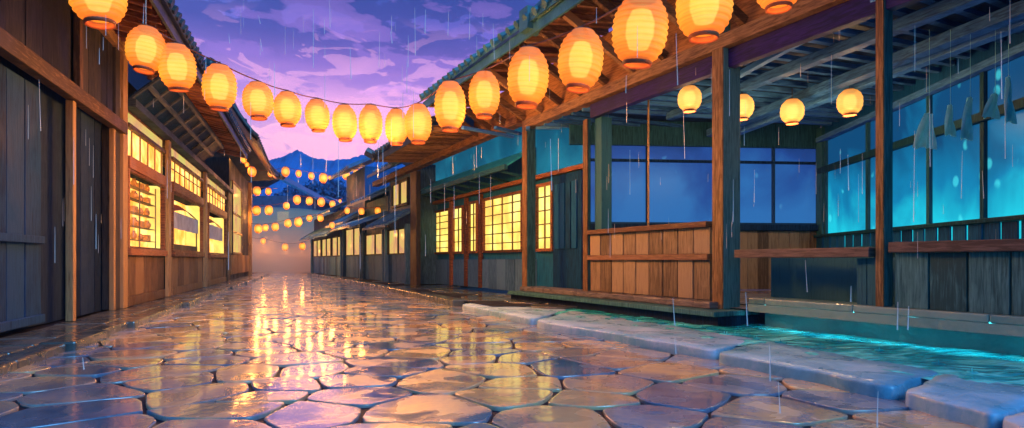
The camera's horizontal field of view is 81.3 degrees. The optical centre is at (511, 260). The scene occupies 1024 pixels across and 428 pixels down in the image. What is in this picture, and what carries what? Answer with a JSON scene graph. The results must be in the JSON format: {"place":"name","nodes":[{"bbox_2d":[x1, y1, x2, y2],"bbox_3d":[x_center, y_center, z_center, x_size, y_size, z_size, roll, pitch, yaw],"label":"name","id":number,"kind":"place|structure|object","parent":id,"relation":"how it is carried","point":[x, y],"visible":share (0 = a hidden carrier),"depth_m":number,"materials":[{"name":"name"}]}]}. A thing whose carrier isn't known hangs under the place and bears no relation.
{"place":"outdoors","nodes":[
{"label":"outdoors","id":0,"kind":"place"},
{"bbox_2d":[0,272,258,337],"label":"pavement","id":1,"kind":"structure","parent":0,"point":[41,326],"depth_m":7.59,"materials":[{"name":"stone"}]},
{"bbox_2d":[0,0,127,333],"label":"storehouse","id":2,"kind":"structure","parent":1,"relation":"on","point":[63,161],"depth_m":7.96,"materials":[{"name":"brown wood"}]},
{"bbox_2d":[0,64,44,331],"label":"door","id":3,"kind":"structure","parent":2,"relation":"in","point":[21,239],"depth_m":6.79,"materials":[{"name":"grey wood"}]},
{"bbox_2d":[252,270,310,271],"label":"lane","id":4,"kind":"structure","parent":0,"point":[281,270],"depth_m":50.59,"materials":[{"name":"stone"}]},
{"bbox_2d":[325,196,346,207],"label":"distant house","id":5,"kind":"structure","parent":4,"relation":"on","point":[336,201],"depth_m":59.40,"materials":[{"name":"blue paint"}]},
{"bbox_2d":[247,177,336,269],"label":"distant house","id":6,"kind":"structure","parent":0,"point":[270,255],"depth_m":52.00,"materials":[{"name":"purple paint"}]},
{"bbox_2d":[277,212,288,223],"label":"window","id":7,"kind":"structure","parent":6,"relation":"in","point":[281,216],"depth_m":51.96,"materials":[{"name":"grey"}]},
{"bbox_2d":[252,149,404,195],"bbox_3d":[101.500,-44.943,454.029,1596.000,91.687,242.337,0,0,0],"label":"mountain range","id":8,"kind":"structure","parent":0,"point":[299,160],"depth_m":410.94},
{"bbox_2d":[325,157,410,278],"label":"tall house","id":9,"kind":"structure","parent":0,"point":[359,183],"depth_m":26.47,"materials":[{"name":"brown wood"}]},
{"bbox_2d":[345,227,358,255],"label":"window","id":10,"kind":"structure","parent":9,"relation":"in","point":[351,235],"depth_m":27.36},
{"bbox_2d":[174,0,612,160],"label":"sky","id":11,"kind":"structure","parent":0,"point":[388,53],"materials":[{"name":"purple"}]},
{"bbox_2d":[321,274,544,305],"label":"pavement","id":12,"kind":"structure","parent":0,"point":[491,303],"depth_m":13.49,"materials":[{"name":"stone"}]},
{"bbox_2d":[299,201,346,275],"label":"end house","id":13,"kind":"structure","parent":12,"relation":"on","point":[326,250],"depth_m":32.48,"materials":[{"name":"blue paint"}]},
{"bbox_2d":[312,239,320,256],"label":"window","id":14,"kind":"structure","parent":13,"relation":"in","point":[316,244],"depth_m":36.15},
{"bbox_2d":[321,238,330,256],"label":"window","id":15,"kind":"structure","parent":13,"relation":"in","point":[325,243],"depth_m":33.03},
{"bbox_2d":[331,236,339,255],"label":"window","id":16,"kind":"structure","parent":13,"relation":"in","point":[335,241],"depth_m":30.91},
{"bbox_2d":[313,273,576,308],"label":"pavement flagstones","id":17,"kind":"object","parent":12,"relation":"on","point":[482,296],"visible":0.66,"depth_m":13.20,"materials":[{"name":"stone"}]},
{"bbox_2d":[330,186,389,280],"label":"house","id":18,"kind":"structure","parent":17,"relation":"on","point":[372,254],"depth_m":23.44,"materials":[{"name":"brown wood"}]},
{"bbox_2d":[365,232,381,254],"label":"window","id":19,"kind":"structure","parent":18,"relation":"in","point":[373,242],"depth_m":23.96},
{"bbox_2d":[362,162,437,283],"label":"gabled house","id":20,"kind":"structure","parent":17,"relation":"on","point":[397,248],"depth_m":20.00,"materials":[{"name":"brown wood"}]},
{"bbox_2d":[387,228,403,254],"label":"window","id":21,"kind":"structure","parent":20,"relation":"in","point":[395,237],"depth_m":21.20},
{"bbox_2d":[391,177,409,208],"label":"window","id":22,"kind":"structure","parent":20,"relation":"in","point":[400,190],"depth_m":20.62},
{"bbox_2d":[364,107,534,285],"bbox_3d":[-2.095,-1.907,18.229,3.893,5.415,12.630,0,0,-30],"label":"arcade","id":23,"kind":"object","parent":17,"relation":"on","point":[438,145],"visible":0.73,"depth_m":15.92,"materials":[{"name":"wood"},{"name":"dark tile"}]},
{"bbox_2d":[421,115,582,290],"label":"tea house","id":24,"kind":"structure","parent":17,"relation":"on","point":[478,202],"depth_m":15.27,"materials":[{"name":"teal wood"}]},
{"bbox_2d":[435,208,448,253],"bbox_3d":[-2.381,-0.923,19.695,0.105,1.453,1.868,0,0,-27],"label":"window","id":25,"kind":"structure","parent":24,"relation":"in","point":[442,217],"depth_m":19.45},
{"bbox_2d":[452,205,463,253],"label":"window","id":26,"kind":"structure","parent":24,"relation":"in","point":[457,211],"depth_m":18.24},
{"bbox_2d":[468,200,477,252],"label":"window","id":27,"kind":"structure","parent":24,"relation":"in","point":[473,205],"depth_m":17.22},
{"bbox_2d":[482,190,521,252],"bbox_3d":[-0.256,-0.952,15.573,0.105,1.511,2.330,0,0,-27],"label":"window","id":28,"kind":"structure","parent":24,"relation":"in","point":[501,214],"depth_m":15.56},
{"bbox_2d":[535,181,552,251],"bbox_3d":[0.751,-0.977,13.621,0.105,1.561,0.769,0,0,-27],"label":"window","id":29,"kind":"structure","parent":24,"relation":"in","point":[543,191],"depth_m":13.62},
{"bbox_2d":[554,180,576,248],"bbox_3d":[1.133,-0.950,12.687,0.039,1.400,0.866,0,0,-27],"label":"shutter","id":30,"kind":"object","parent":24,"relation":"in","point":[565,194],"depth_m":12.66,"materials":[{"name":"teal wood"}]},
{"bbox_2d":[553,170,582,288],"bbox_3d":[1.204,-0.535,12.715,0.100,2.630,1.122,0,0,-27],"label":"door panel","id":31,"kind":"structure","parent":24,"relation":"in","point":[567,262],"depth_m":12.52,"materials":[{"name":"teal wood"}]},
{"bbox_2d":[419,0,1023,325],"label":"bath pavilion","id":32,"kind":"structure","parent":17,"relation":"on","point":[713,209],"depth_m":8.53,"materials":[{"name":"brown wood"}]},
{"bbox_2d":[591,145,815,224],"bbox_3d":[3.897,-1.505,12.100,4.920,1.590,0.130,0,0,-5],"label":"window","id":33,"kind":"structure","parent":32,"relation":"in","point":[778,186],"depth_m":12.13,"materials":[{"name":"blue glass"}]},
{"bbox_2d":[824,56,1023,241],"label":"window","id":34,"kind":"structure","parent":32,"relation":"in","point":[982,177],"depth_m":8.46,"materials":[{"name":"teal glass"}]},
{"bbox_2d":[912,30,936,148],"bbox_3d":[4.554,-1.889,6.593,0.331,1.322,0.071,0,0,-16],"label":"hanging cloth","id":35,"kind":"object","parent":32,"relation":"hanging from","point":[925,137],"visible":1,"depth_m":6.60,"materials":[{"name":"fabric"}]},
{"bbox_2d":[944,30,956,136],"bbox_3d":[4.836,-1.960,6.596,0.199,1.181,0.060,0,0,-31],"label":"hanging cloth","id":36,"kind":"object","parent":32,"relation":"hanging from","point":[950,129],"visible":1,"depth_m":6.60,"materials":[{"name":"fabric"}]},
{"bbox_2d":[960,34,972,140],"bbox_3d":[4.952,-1.927,6.495,0.232,1.245,0.070,0,0,-24],"label":"hanging cloth","id":37,"kind":"object","parent":32,"relation":"hanging from","point":[966,129],"visible":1,"depth_m":6.50,"materials":[{"name":"teal fabric"}]},
{"bbox_2d":[982,30,999,118],"bbox_3d":[5.127,-2.032,6.392,0.273,1.035,0.071,0,0,-19],"label":"hanging cloth","id":38,"kind":"object","parent":32,"relation":"hanging from","point":[991,109],"visible":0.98,"depth_m":6.40,"materials":[{"name":"fabric"}]},
{"bbox_2d":[1004,25,1016,123],"bbox_3d":[5.249,-1.995,6.311,0.201,1.110,0.070,0,0,-25],"label":"hanging cloth","id":39,"kind":"object","parent":32,"relation":"hanging from","point":[1010,113],"visible":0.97,"depth_m":6.30,"materials":[{"name":"fabric"}]},
{"bbox_2d":[202,272,768,324],"bbox_3d":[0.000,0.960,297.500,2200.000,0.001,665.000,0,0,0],"label":"ground","id":40,"kind":"structure","parent":0,"point":[761,318],"depth_m":18.86,"materials":[{"name":"stone"}]},
{"bbox_2d":[274,179,346,213],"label":"tree","id":41,"kind":"object","parent":40,"relation":"on","point":[333,188],"visible":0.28,"depth_m":85.69,"materials":[{"name":"blue plant"}]},
{"bbox_2d":[748,297,1023,354],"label":"pool wall","id":42,"kind":"structure","parent":40,"relation":"on","point":[1000,333],"depth_m":5.83,"materials":[{"name":"stone"}]},
{"bbox_2d":[0,272,976,427],"bbox_3d":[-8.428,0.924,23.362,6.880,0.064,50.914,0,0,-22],"label":"street","id":43,"kind":"structure","parent":0,"point":[64,390],"depth_m":4.52,"materials":[{"name":"stone"}]},
{"bbox_2d":[0,272,273,375],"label":"pavement kerb","id":44,"kind":"structure","parent":43,"relation":"on","point":[19,350],"depth_m":7.26,"materials":[{"name":"stone"}]},
{"bbox_2d":[113,0,250,306],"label":"shop","id":45,"kind":"structure","parent":44,"relation":"on","point":[176,140],"depth_m":13.39,"materials":[{"name":"wood"}]},
{"bbox_2d":[130,181,155,247],"bbox_3d":[-7.429,-0.880,11.808,0.150,1.340,2.498,0,0,-19],"label":"shelf rack","id":46,"kind":"object","parent":45,"relation":"on","point":[139,201],"visible":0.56,"depth_m":12.05,"materials":[{"name":"brown wood"}]},
{"bbox_2d":[130,231,136,238],"bbox_3d":[-7.369,-0.487,11.617,0.110,0.170,0.110,0,0,0],"label":"jar","id":47,"kind":"object","parent":46,"relation":"on","point":[133,234],"visible":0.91,"depth_m":11.58,"materials":[{"name":"ceramic"}]},
{"bbox_2d":[130,178,136,185],"bbox_3d":[-7.369,-1.507,11.617,0.110,0.170,0.110,0,0,0],"label":"jar","id":48,"kind":"object","parent":46,"relation":"on","point":[133,181],"visible":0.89,"depth_m":11.58,"materials":[{"name":"ceramic"}]},
{"bbox_2d":[130,217,137,225],"bbox_3d":[-7.369,-0.747,11.617,0.150,0.170,0.150,0,0,0],"label":"jar","id":49,"kind":"object","parent":46,"relation":"on","point":[134,221],"visible":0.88,"depth_m":11.58,"materials":[{"name":"ceramic"}]},
{"bbox_2d":[130,190,137,198],"bbox_3d":[-7.369,-1.267,11.617,0.150,0.170,0.150,0,0,0],"label":"jar","id":50,"kind":"object","parent":46,"relation":"on","point":[133,194],"visible":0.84,"depth_m":11.57,"materials":[{"name":"ceramic"}]},
{"bbox_2d":[130,206,137,212],"bbox_3d":[-7.373,-0.986,11.616,0.110,0.128,0.220,0,0,-19],"label":"box","id":51,"kind":"object","parent":46,"relation":"on","point":[133,208],"visible":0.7,"depth_m":11.53,"materials":[{"name":"ceramic"}]},
{"bbox_2d":[143,235,150,240],"bbox_3d":[-7.697,-0.466,12.561,0.110,0.128,0.220,0,0,-19],"label":"box","id":52,"kind":"object","parent":46,"relation":"on","point":[147,237],"visible":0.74,"depth_m":12.47,"materials":[{"name":"ceramic"}]},
{"bbox_2d":[128,168,165,249],"bbox_3d":[-7.351,-0.910,11.766,0.350,1.421,2.868,0,0,-19],"label":"window","id":53,"kind":"structure","parent":45,"relation":"in","point":[160,189],"depth_m":13.02,"materials":[{"name":"glass"}]},
{"bbox_2d":[174,213,196,250],"bbox_3d":[-8.890,-0.710,15.939,0.260,0.980,3.879,0,0,-19],"label":"display case","id":54,"kind":"object","parent":45,"relation":"on","point":[184,247],"visible":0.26,"depth_m":16.21,"materials":[{"name":"brown wood"}]},
{"bbox_2d":[174,204,196,219],"bbox_3d":[-8.848,-1.314,16.001,0.180,0.292,3.569,0,0,-19],"label":"valance","id":55,"kind":"object","parent":45,"relation":"hanging from","point":[176,207],"visible":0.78,"depth_m":15.64,"materials":[{"name":"brown fabric"}]},
{"bbox_2d":[174,212,197,233],"bbox_3d":[-8.809,-0.980,16.173,0.055,0.400,3.369,0,0,-19],"label":"shop curtain","id":56,"kind":"object","parent":45,"relation":"hanging from","point":[185,223],"visible":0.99,"depth_m":15.91,"materials":[{"name":"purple fabric"}]},
{"bbox_2d":[171,191,202,252],"bbox_3d":[-8.814,-0.910,15.854,0.470,1.421,4.269,0,0,-19],"label":"window","id":57,"kind":"structure","parent":45,"relation":"in","point":[181,237],"depth_m":17.57,"materials":[{"name":"glass"}]},
{"bbox_2d":[209,224,221,240],"bbox_3d":[-10.470,-0.960,21.024,0.055,0.480,3.872,0,0,-19],"label":"shop curtain","id":58,"kind":"object","parent":45,"relation":"hanging from","point":[215,232],"visible":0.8,"depth_m":21.20,"materials":[{"name":"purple fabric"}]},
{"bbox_2d":[208,209,226,254],"bbox_3d":[-10.555,-0.910,20.942,0.470,1.421,4.372,0,0,-19],"label":"window","id":59,"kind":"structure","parent":45,"relation":"in","point":[214,246],"depth_m":22.90,"materials":[{"name":"glass"}]},
{"bbox_2d":[138,4,621,107],"bbox_3d":[-1.884,-3.194,7.504,4.331,2.177,10.539,0,0,-38],"label":"lantern cord","id":60,"kind":"object","parent":45,"relation":"attached to","point":[602,16],"visible":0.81,"depth_m":7.88,"materials":[{"name":"black"}]},
{"bbox_2d":[158,41,196,91],"bbox_3d":[-4.208,-2.441,7.498,0.440,0.613,0.440,4,8,34],"label":"paper lantern","id":61,"kind":"object","parent":60,"relation":"hanging from","point":[177,67],"visible":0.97,"depth_m":7.36,"materials":[{"name":"paper"}]},
{"bbox_2d":[201,61,236,111],"bbox_3d":[-3.946,-2.350,8.048,0.440,0.645,0.440,2,3,-7],"label":"paper lantern","id":62,"kind":"object","parent":60,"relation":"hanging from","point":[219,87],"visible":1,"depth_m":7.91,"materials":[{"name":"paper"}]},
{"bbox_2d":[242,81,273,120],"bbox_3d":[-3.747,-2.367,8.800,0.440,0.572,0.440,-2,-2,-35],"label":"paper lantern","id":63,"kind":"object","parent":60,"relation":"hanging from","point":[257,100],"visible":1,"depth_m":8.65,"materials":[{"name":"paper"}]},
{"bbox_2d":[273,91,301,127],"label":"paper lantern","id":64,"kind":"object","parent":60,"relation":"hanging from","point":[287,110],"visible":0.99,"depth_m":9.56,"materials":[{"name":"paper"}]},
{"bbox_2d":[305,98,329,132],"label":"paper lantern","id":65,"kind":"object","parent":60,"relation":"hanging from","point":[317,116],"visible":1,"depth_m":10.67,"materials":[{"name":"paper"}]},
{"bbox_2d":[332,104,357,141],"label":"paper lantern","id":66,"kind":"object","parent":60,"relation":"hanging from","point":[344,123],"visible":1,"depth_m":10.50,"materials":[{"name":"paper"}]},
{"bbox_2d":[358,104,382,143],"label":"paper lantern","id":67,"kind":"object","parent":60,"relation":"hanging from","point":[370,123],"visible":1,"depth_m":10.85,"materials":[{"name":"paper"}]},
{"bbox_2d":[385,108,406,145],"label":"paper lantern","id":68,"kind":"object","parent":60,"relation":"hanging from","point":[396,133],"visible":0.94,"depth_m":11.22,"materials":[{"name":"paper"}]},
{"bbox_2d":[405,103,431,144],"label":"paper lantern","id":69,"kind":"object","parent":60,"relation":"hanging from","point":[418,123],"visible":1,"depth_m":9.55,"materials":[{"name":"paper"}]},
{"bbox_2d":[434,79,465,132],"bbox_3d":[-0.855,-2.147,8.250,0.440,0.724,0.440,0,1,-12],"label":"paper lantern","id":70,"kind":"object","parent":60,"relation":"hanging from","point":[450,105],"visible":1,"depth_m":8.10,"materials":[{"name":"paper"}]},
{"bbox_2d":[469,70,499,119],"bbox_3d":[-0.382,-2.305,8.250,0.440,0.674,0.440,0,0,44],"label":"paper lantern","id":71,"kind":"object","parent":60,"relation":"hanging from","point":[484,94],"visible":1,"depth_m":8.10,"materials":[{"name":"paper"}]},
{"bbox_2d":[507,46,548,109],"bbox_3d":[0.171,-1.940,6.286,0.440,0.656,0.440,4,0,34],"label":"paper lantern","id":72,"kind":"object","parent":60,"relation":"hanging from","point":[528,77],"visible":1,"depth_m":6.13,"materials":[{"name":"paper"}]},
{"bbox_2d":[558,27,603,93],"bbox_3d":[0.662,-1.940,5.739,0.440,0.616,0.440,6,0,29],"label":"paper lantern","id":73,"kind":"object","parent":60,"relation":"hanging from","point":[580,59],"visible":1,"depth_m":5.59,"materials":[{"name":"paper"}]},
{"bbox_2d":[612,0,668,69],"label":"paper lantern","id":74,"kind":"object","parent":60,"relation":"hanging from","point":[639,33],"visible":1,"depth_m":4.56,"materials":[{"name":"paper"}]},
{"bbox_2d":[676,0,733,43],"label":"paper lantern","id":75,"kind":"object","parent":60,"relation":"hanging from","point":[702,21],"visible":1,"depth_m":4.60,"materials":[{"name":"paper"}]},
{"bbox_2d":[757,0,796,14],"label":"paper lantern","id":76,"kind":"object","parent":60,"relation":"hanging from","point":[773,7],"visible":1,"depth_m":5.51,"materials":[{"name":"paper"}]},
{"bbox_2d":[205,57,284,279],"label":"corner house","id":77,"kind":"structure","parent":44,"relation":"on","point":[231,171],"depth_m":27.28,"materials":[{"name":"wood"}]},
{"bbox_2d":[231,180,241,254],"bbox_3d":[-12.265,-1.795,26.594,0.095,3.090,3.600,0,0,-19],"label":"window","id":78,"kind":"structure","parent":77,"relation":"in","point":[236,198],"depth_m":26.52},
{"bbox_2d":[253,195,341,205],"bbox_3d":[-11.550,-3.212,31.999,4.959,0.602,0.285,0,0,0],"label":"lantern cord","id":79,"kind":"object","parent":77,"relation":"attached to","point":[292,198],"visible":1,"depth_m":32.00,"materials":[{"name":"black"}]},
{"bbox_2d":[252,206,260,214],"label":"lantern","id":80,"kind":"object","parent":79,"relation":"hanging from","point":[256,210],"visible":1,"depth_m":31.86,"materials":[{"name":"paper"}]},
{"bbox_2d":[265,205,272,214],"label":"lantern","id":81,"kind":"object","parent":79,"relation":"hanging from","point":[268,209],"visible":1,"depth_m":31.99,"materials":[{"name":"paper"}]},
{"bbox_2d":[293,195,300,203],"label":"lantern","id":82,"kind":"object","parent":79,"relation":"hanging from","point":[296,199],"visible":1,"depth_m":31.87,"materials":[{"name":"paper"}]},
{"bbox_2d":[306,197,312,204],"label":"lantern","id":83,"kind":"object","parent":79,"relation":"hanging from","point":[309,200],"visible":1,"depth_m":32.00,"materials":[{"name":"paper"}]},
{"bbox_2d":[318,198,324,206],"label":"lantern","id":84,"kind":"object","parent":79,"relation":"hanging from","point":[321,202],"visible":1,"depth_m":31.74,"materials":[{"name":"paper"}]},
{"bbox_2d":[256,166,360,175],"bbox_3d":[-10.374,-4.643,30.998,6.186,0.540,0.286,0,0,0],"label":"lantern cord","id":85,"kind":"object","parent":77,"relation":"attached to","point":[298,169],"visible":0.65,"depth_m":30.99,"materials":[{"name":"black"}]},
{"bbox_2d":[281,166,289,176],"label":"lantern","id":86,"kind":"object","parent":85,"relation":"hanging from","point":[285,171],"visible":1,"depth_m":30.99,"materials":[{"name":"paper"}]},
{"bbox_2d":[319,173,327,182],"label":"lantern","id":87,"kind":"object","parent":85,"relation":"hanging from","point":[323,178],"visible":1,"depth_m":30.99,"materials":[{"name":"paper"}]},
{"bbox_3d":[-11.290,-4.301,24.999,1.175,1.052,0.283,0,0,0],"label":"lantern cord","id":88,"kind":"object","parent":77,"relation":"attached to","visible":0},
{"bbox_2d":[248,166,256,176],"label":"lantern","id":89,"kind":"object","parent":88,"relation":"hanging from","point":[252,172],"visible":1,"depth_m":24.89,"materials":[{"name":"paper"}]},
{"bbox_3d":[-14.109,-4.157,34.065,1.590,0.146,0.154,0,0,0],"label":"lantern cord","id":90,"kind":"object","parent":77,"relation":"attached to","visible":0},
{"bbox_2d":[253,186,260,195],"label":"lantern","id":91,"kind":"object","parent":90,"relation":"hanging from","point":[256,190],"visible":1,"depth_m":33.86,"materials":[{"name":"paper"}]},
{"bbox_2d":[307,273,466,306],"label":"pavement kerb","id":92,"kind":"structure","parent":43,"relation":"on","point":[444,300],"depth_m":15.22,"materials":[{"name":"stone"}]},
{"bbox_2d":[462,303,564,324],"bbox_3d":[-0.023,0.873,10.396,1.222,0.138,4.126,0,0,-24],"label":"edging stone","id":93,"kind":"object","parent":43,"relation":"on","point":[526,315],"visible":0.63,"depth_m":9.39,"materials":[{"name":"grey stone"}]},
{"bbox_2d":[537,311,751,359],"bbox_3d":[1.283,0.893,7.429,1.259,0.178,4.186,0,0,-24],"label":"edging stone","id":94,"kind":"object","parent":43,"relation":"on","point":[661,338],"visible":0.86,"depth_m":6.63,"materials":[{"name":"grey stone"}]},
{"bbox_2d":[719,342,937,399],"bbox_3d":[2.448,0.888,4.870,0.971,0.168,1.965,0,0,-20],"label":"edging stone","id":95,"kind":"object","parent":43,"relation":"on","point":[861,376],"visible":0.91,"depth_m":4.52,"materials":[{"name":"grey stone"}]},
{"bbox_2d":[905,374,1023,427],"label":"edging stone","id":96,"kind":"object","parent":43,"relation":"on","point":[968,402],"visible":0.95,"depth_m":3.50,"materials":[{"name":"stone"}]},
{"bbox_2d":[1003,412,1023,427],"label":"edging stone","id":97,"kind":"object","parent":43,"relation":"on","point":[1014,421],"visible":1,"depth_m":3.02,"materials":[{"name":"grey stone"}]},
{"bbox_2d":[524,306,1023,385],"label":"water","id":98,"kind":"structure","parent":0,"point":[993,367],"depth_m":5.34,"materials":[{"name":"teal liquid"}]},
{"bbox_2d":[610,316,978,373],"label":"rain ripples","id":99,"kind":"object","parent":98,"relation":"on","point":[780,341],"visible":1,"depth_m":6.13,"materials":[{"name":"liquid"}]},
{"bbox_3d":[-10.721,-1.997,28.999,3.987,0.511,0.285,0,0,0],"label":"lantern cord","id":100,"kind":"object","parent":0,"visible":0},
{"bbox_2d":[254,224,261,232],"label":"lantern","id":101,"kind":"object","parent":100,"relation":"hanging from","point":[257,228],"visible":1,"depth_m":28.88,"materials":[{"name":"paper"}]},
{"bbox_2d":[272,223,278,230],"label":"lantern","id":102,"kind":"object","parent":100,"relation":"hanging from","point":[275,226],"visible":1,"depth_m":28.76,"materials":[{"name":"paper"}]},
{"bbox_2d":[284,219,290,226],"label":"lantern","id":103,"kind":"object","parent":100,"relation":"hanging from","point":[287,222],"visible":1,"depth_m":28.89,"materials":[{"name":"paper"}]},
{"bbox_2d":[294,217,301,226],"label":"lantern","id":104,"kind":"object","parent":100,"relation":"hanging from","point":[297,221],"visible":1,"depth_m":29.00,"materials":[{"name":"paper"}]},
{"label":"lantern cord","id":105,"kind":"object","parent":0,"visible":0},
{"bbox_2d":[68,0,127,29],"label":"paper lantern","id":106,"kind":"object","parent":105,"relation":"hanging from","point":[103,14],"visible":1,"depth_m":5.00,"materials":[{"name":"paper"}]},
{"bbox_3d":[-4.500,-3.345,7.333,0.009,0.900,0.010,0,0,0],"label":"thread","id":107,"kind":"object","parent":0,"visible":0},
{"bbox_2d":[125,24,165,74],"bbox_3d":[-4.499,-2.606,7.334,0.440,0.588,0.440,5,-5,-21],"label":"paper lantern","id":108,"kind":"object","parent":107,"relation":"hanging from","point":[144,45],"visible":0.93,"depth_m":7.19,"materials":[{"name":"paper"}]},
{"bbox_3d":[2.620,-2.601,8.800,0.011,0.038,0.011,0,0,0],"label":"wire","id":109,"kind":"object","parent":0,"visible":0},
{"bbox_2d":[678,85,701,112],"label":"round lantern","id":110,"kind":"object","parent":109,"relation":"hanging from","point":[689,98],"visible":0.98,"depth_m":8.68,"materials":[{"name":"paper"}]},
{"bbox_3d":[3.472,-2.565,9.000,0.011,0.110,0.011,0,0,0],"label":"wire","id":111,"kind":"object","parent":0,"visible":0},
{"bbox_2d":[740,92,753,120],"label":"round lantern","id":112,"kind":"object","parent":111,"relation":"hanging from","point":[746,106],"visible":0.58,"depth_m":8.86,"materials":[{"name":"paper"}]},
{"bbox_3d":[4.275,-2.544,9.100,0.011,0.151,0.011,0,0,0],"label":"wire","id":113,"kind":"object","parent":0,"visible":0},
{"bbox_2d":[780,97,804,124],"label":"round lantern","id":114,"kind":"object","parent":113,"relation":"hanging from","point":[792,110],"visible":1,"depth_m":8.99,"materials":[{"name":"paper"}]},
{"bbox_3d":[4.871,-2.548,8.600,0.011,0.144,0.011,0,0,0],"label":"wire","id":115,"kind":"object","parent":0,"visible":0},
{"bbox_2d":[836,87,863,116],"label":"round lantern","id":116,"kind":"object","parent":115,"relation":"hanging from","point":[849,102],"visible":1,"depth_m":8.49,"materials":[{"name":"paper"}]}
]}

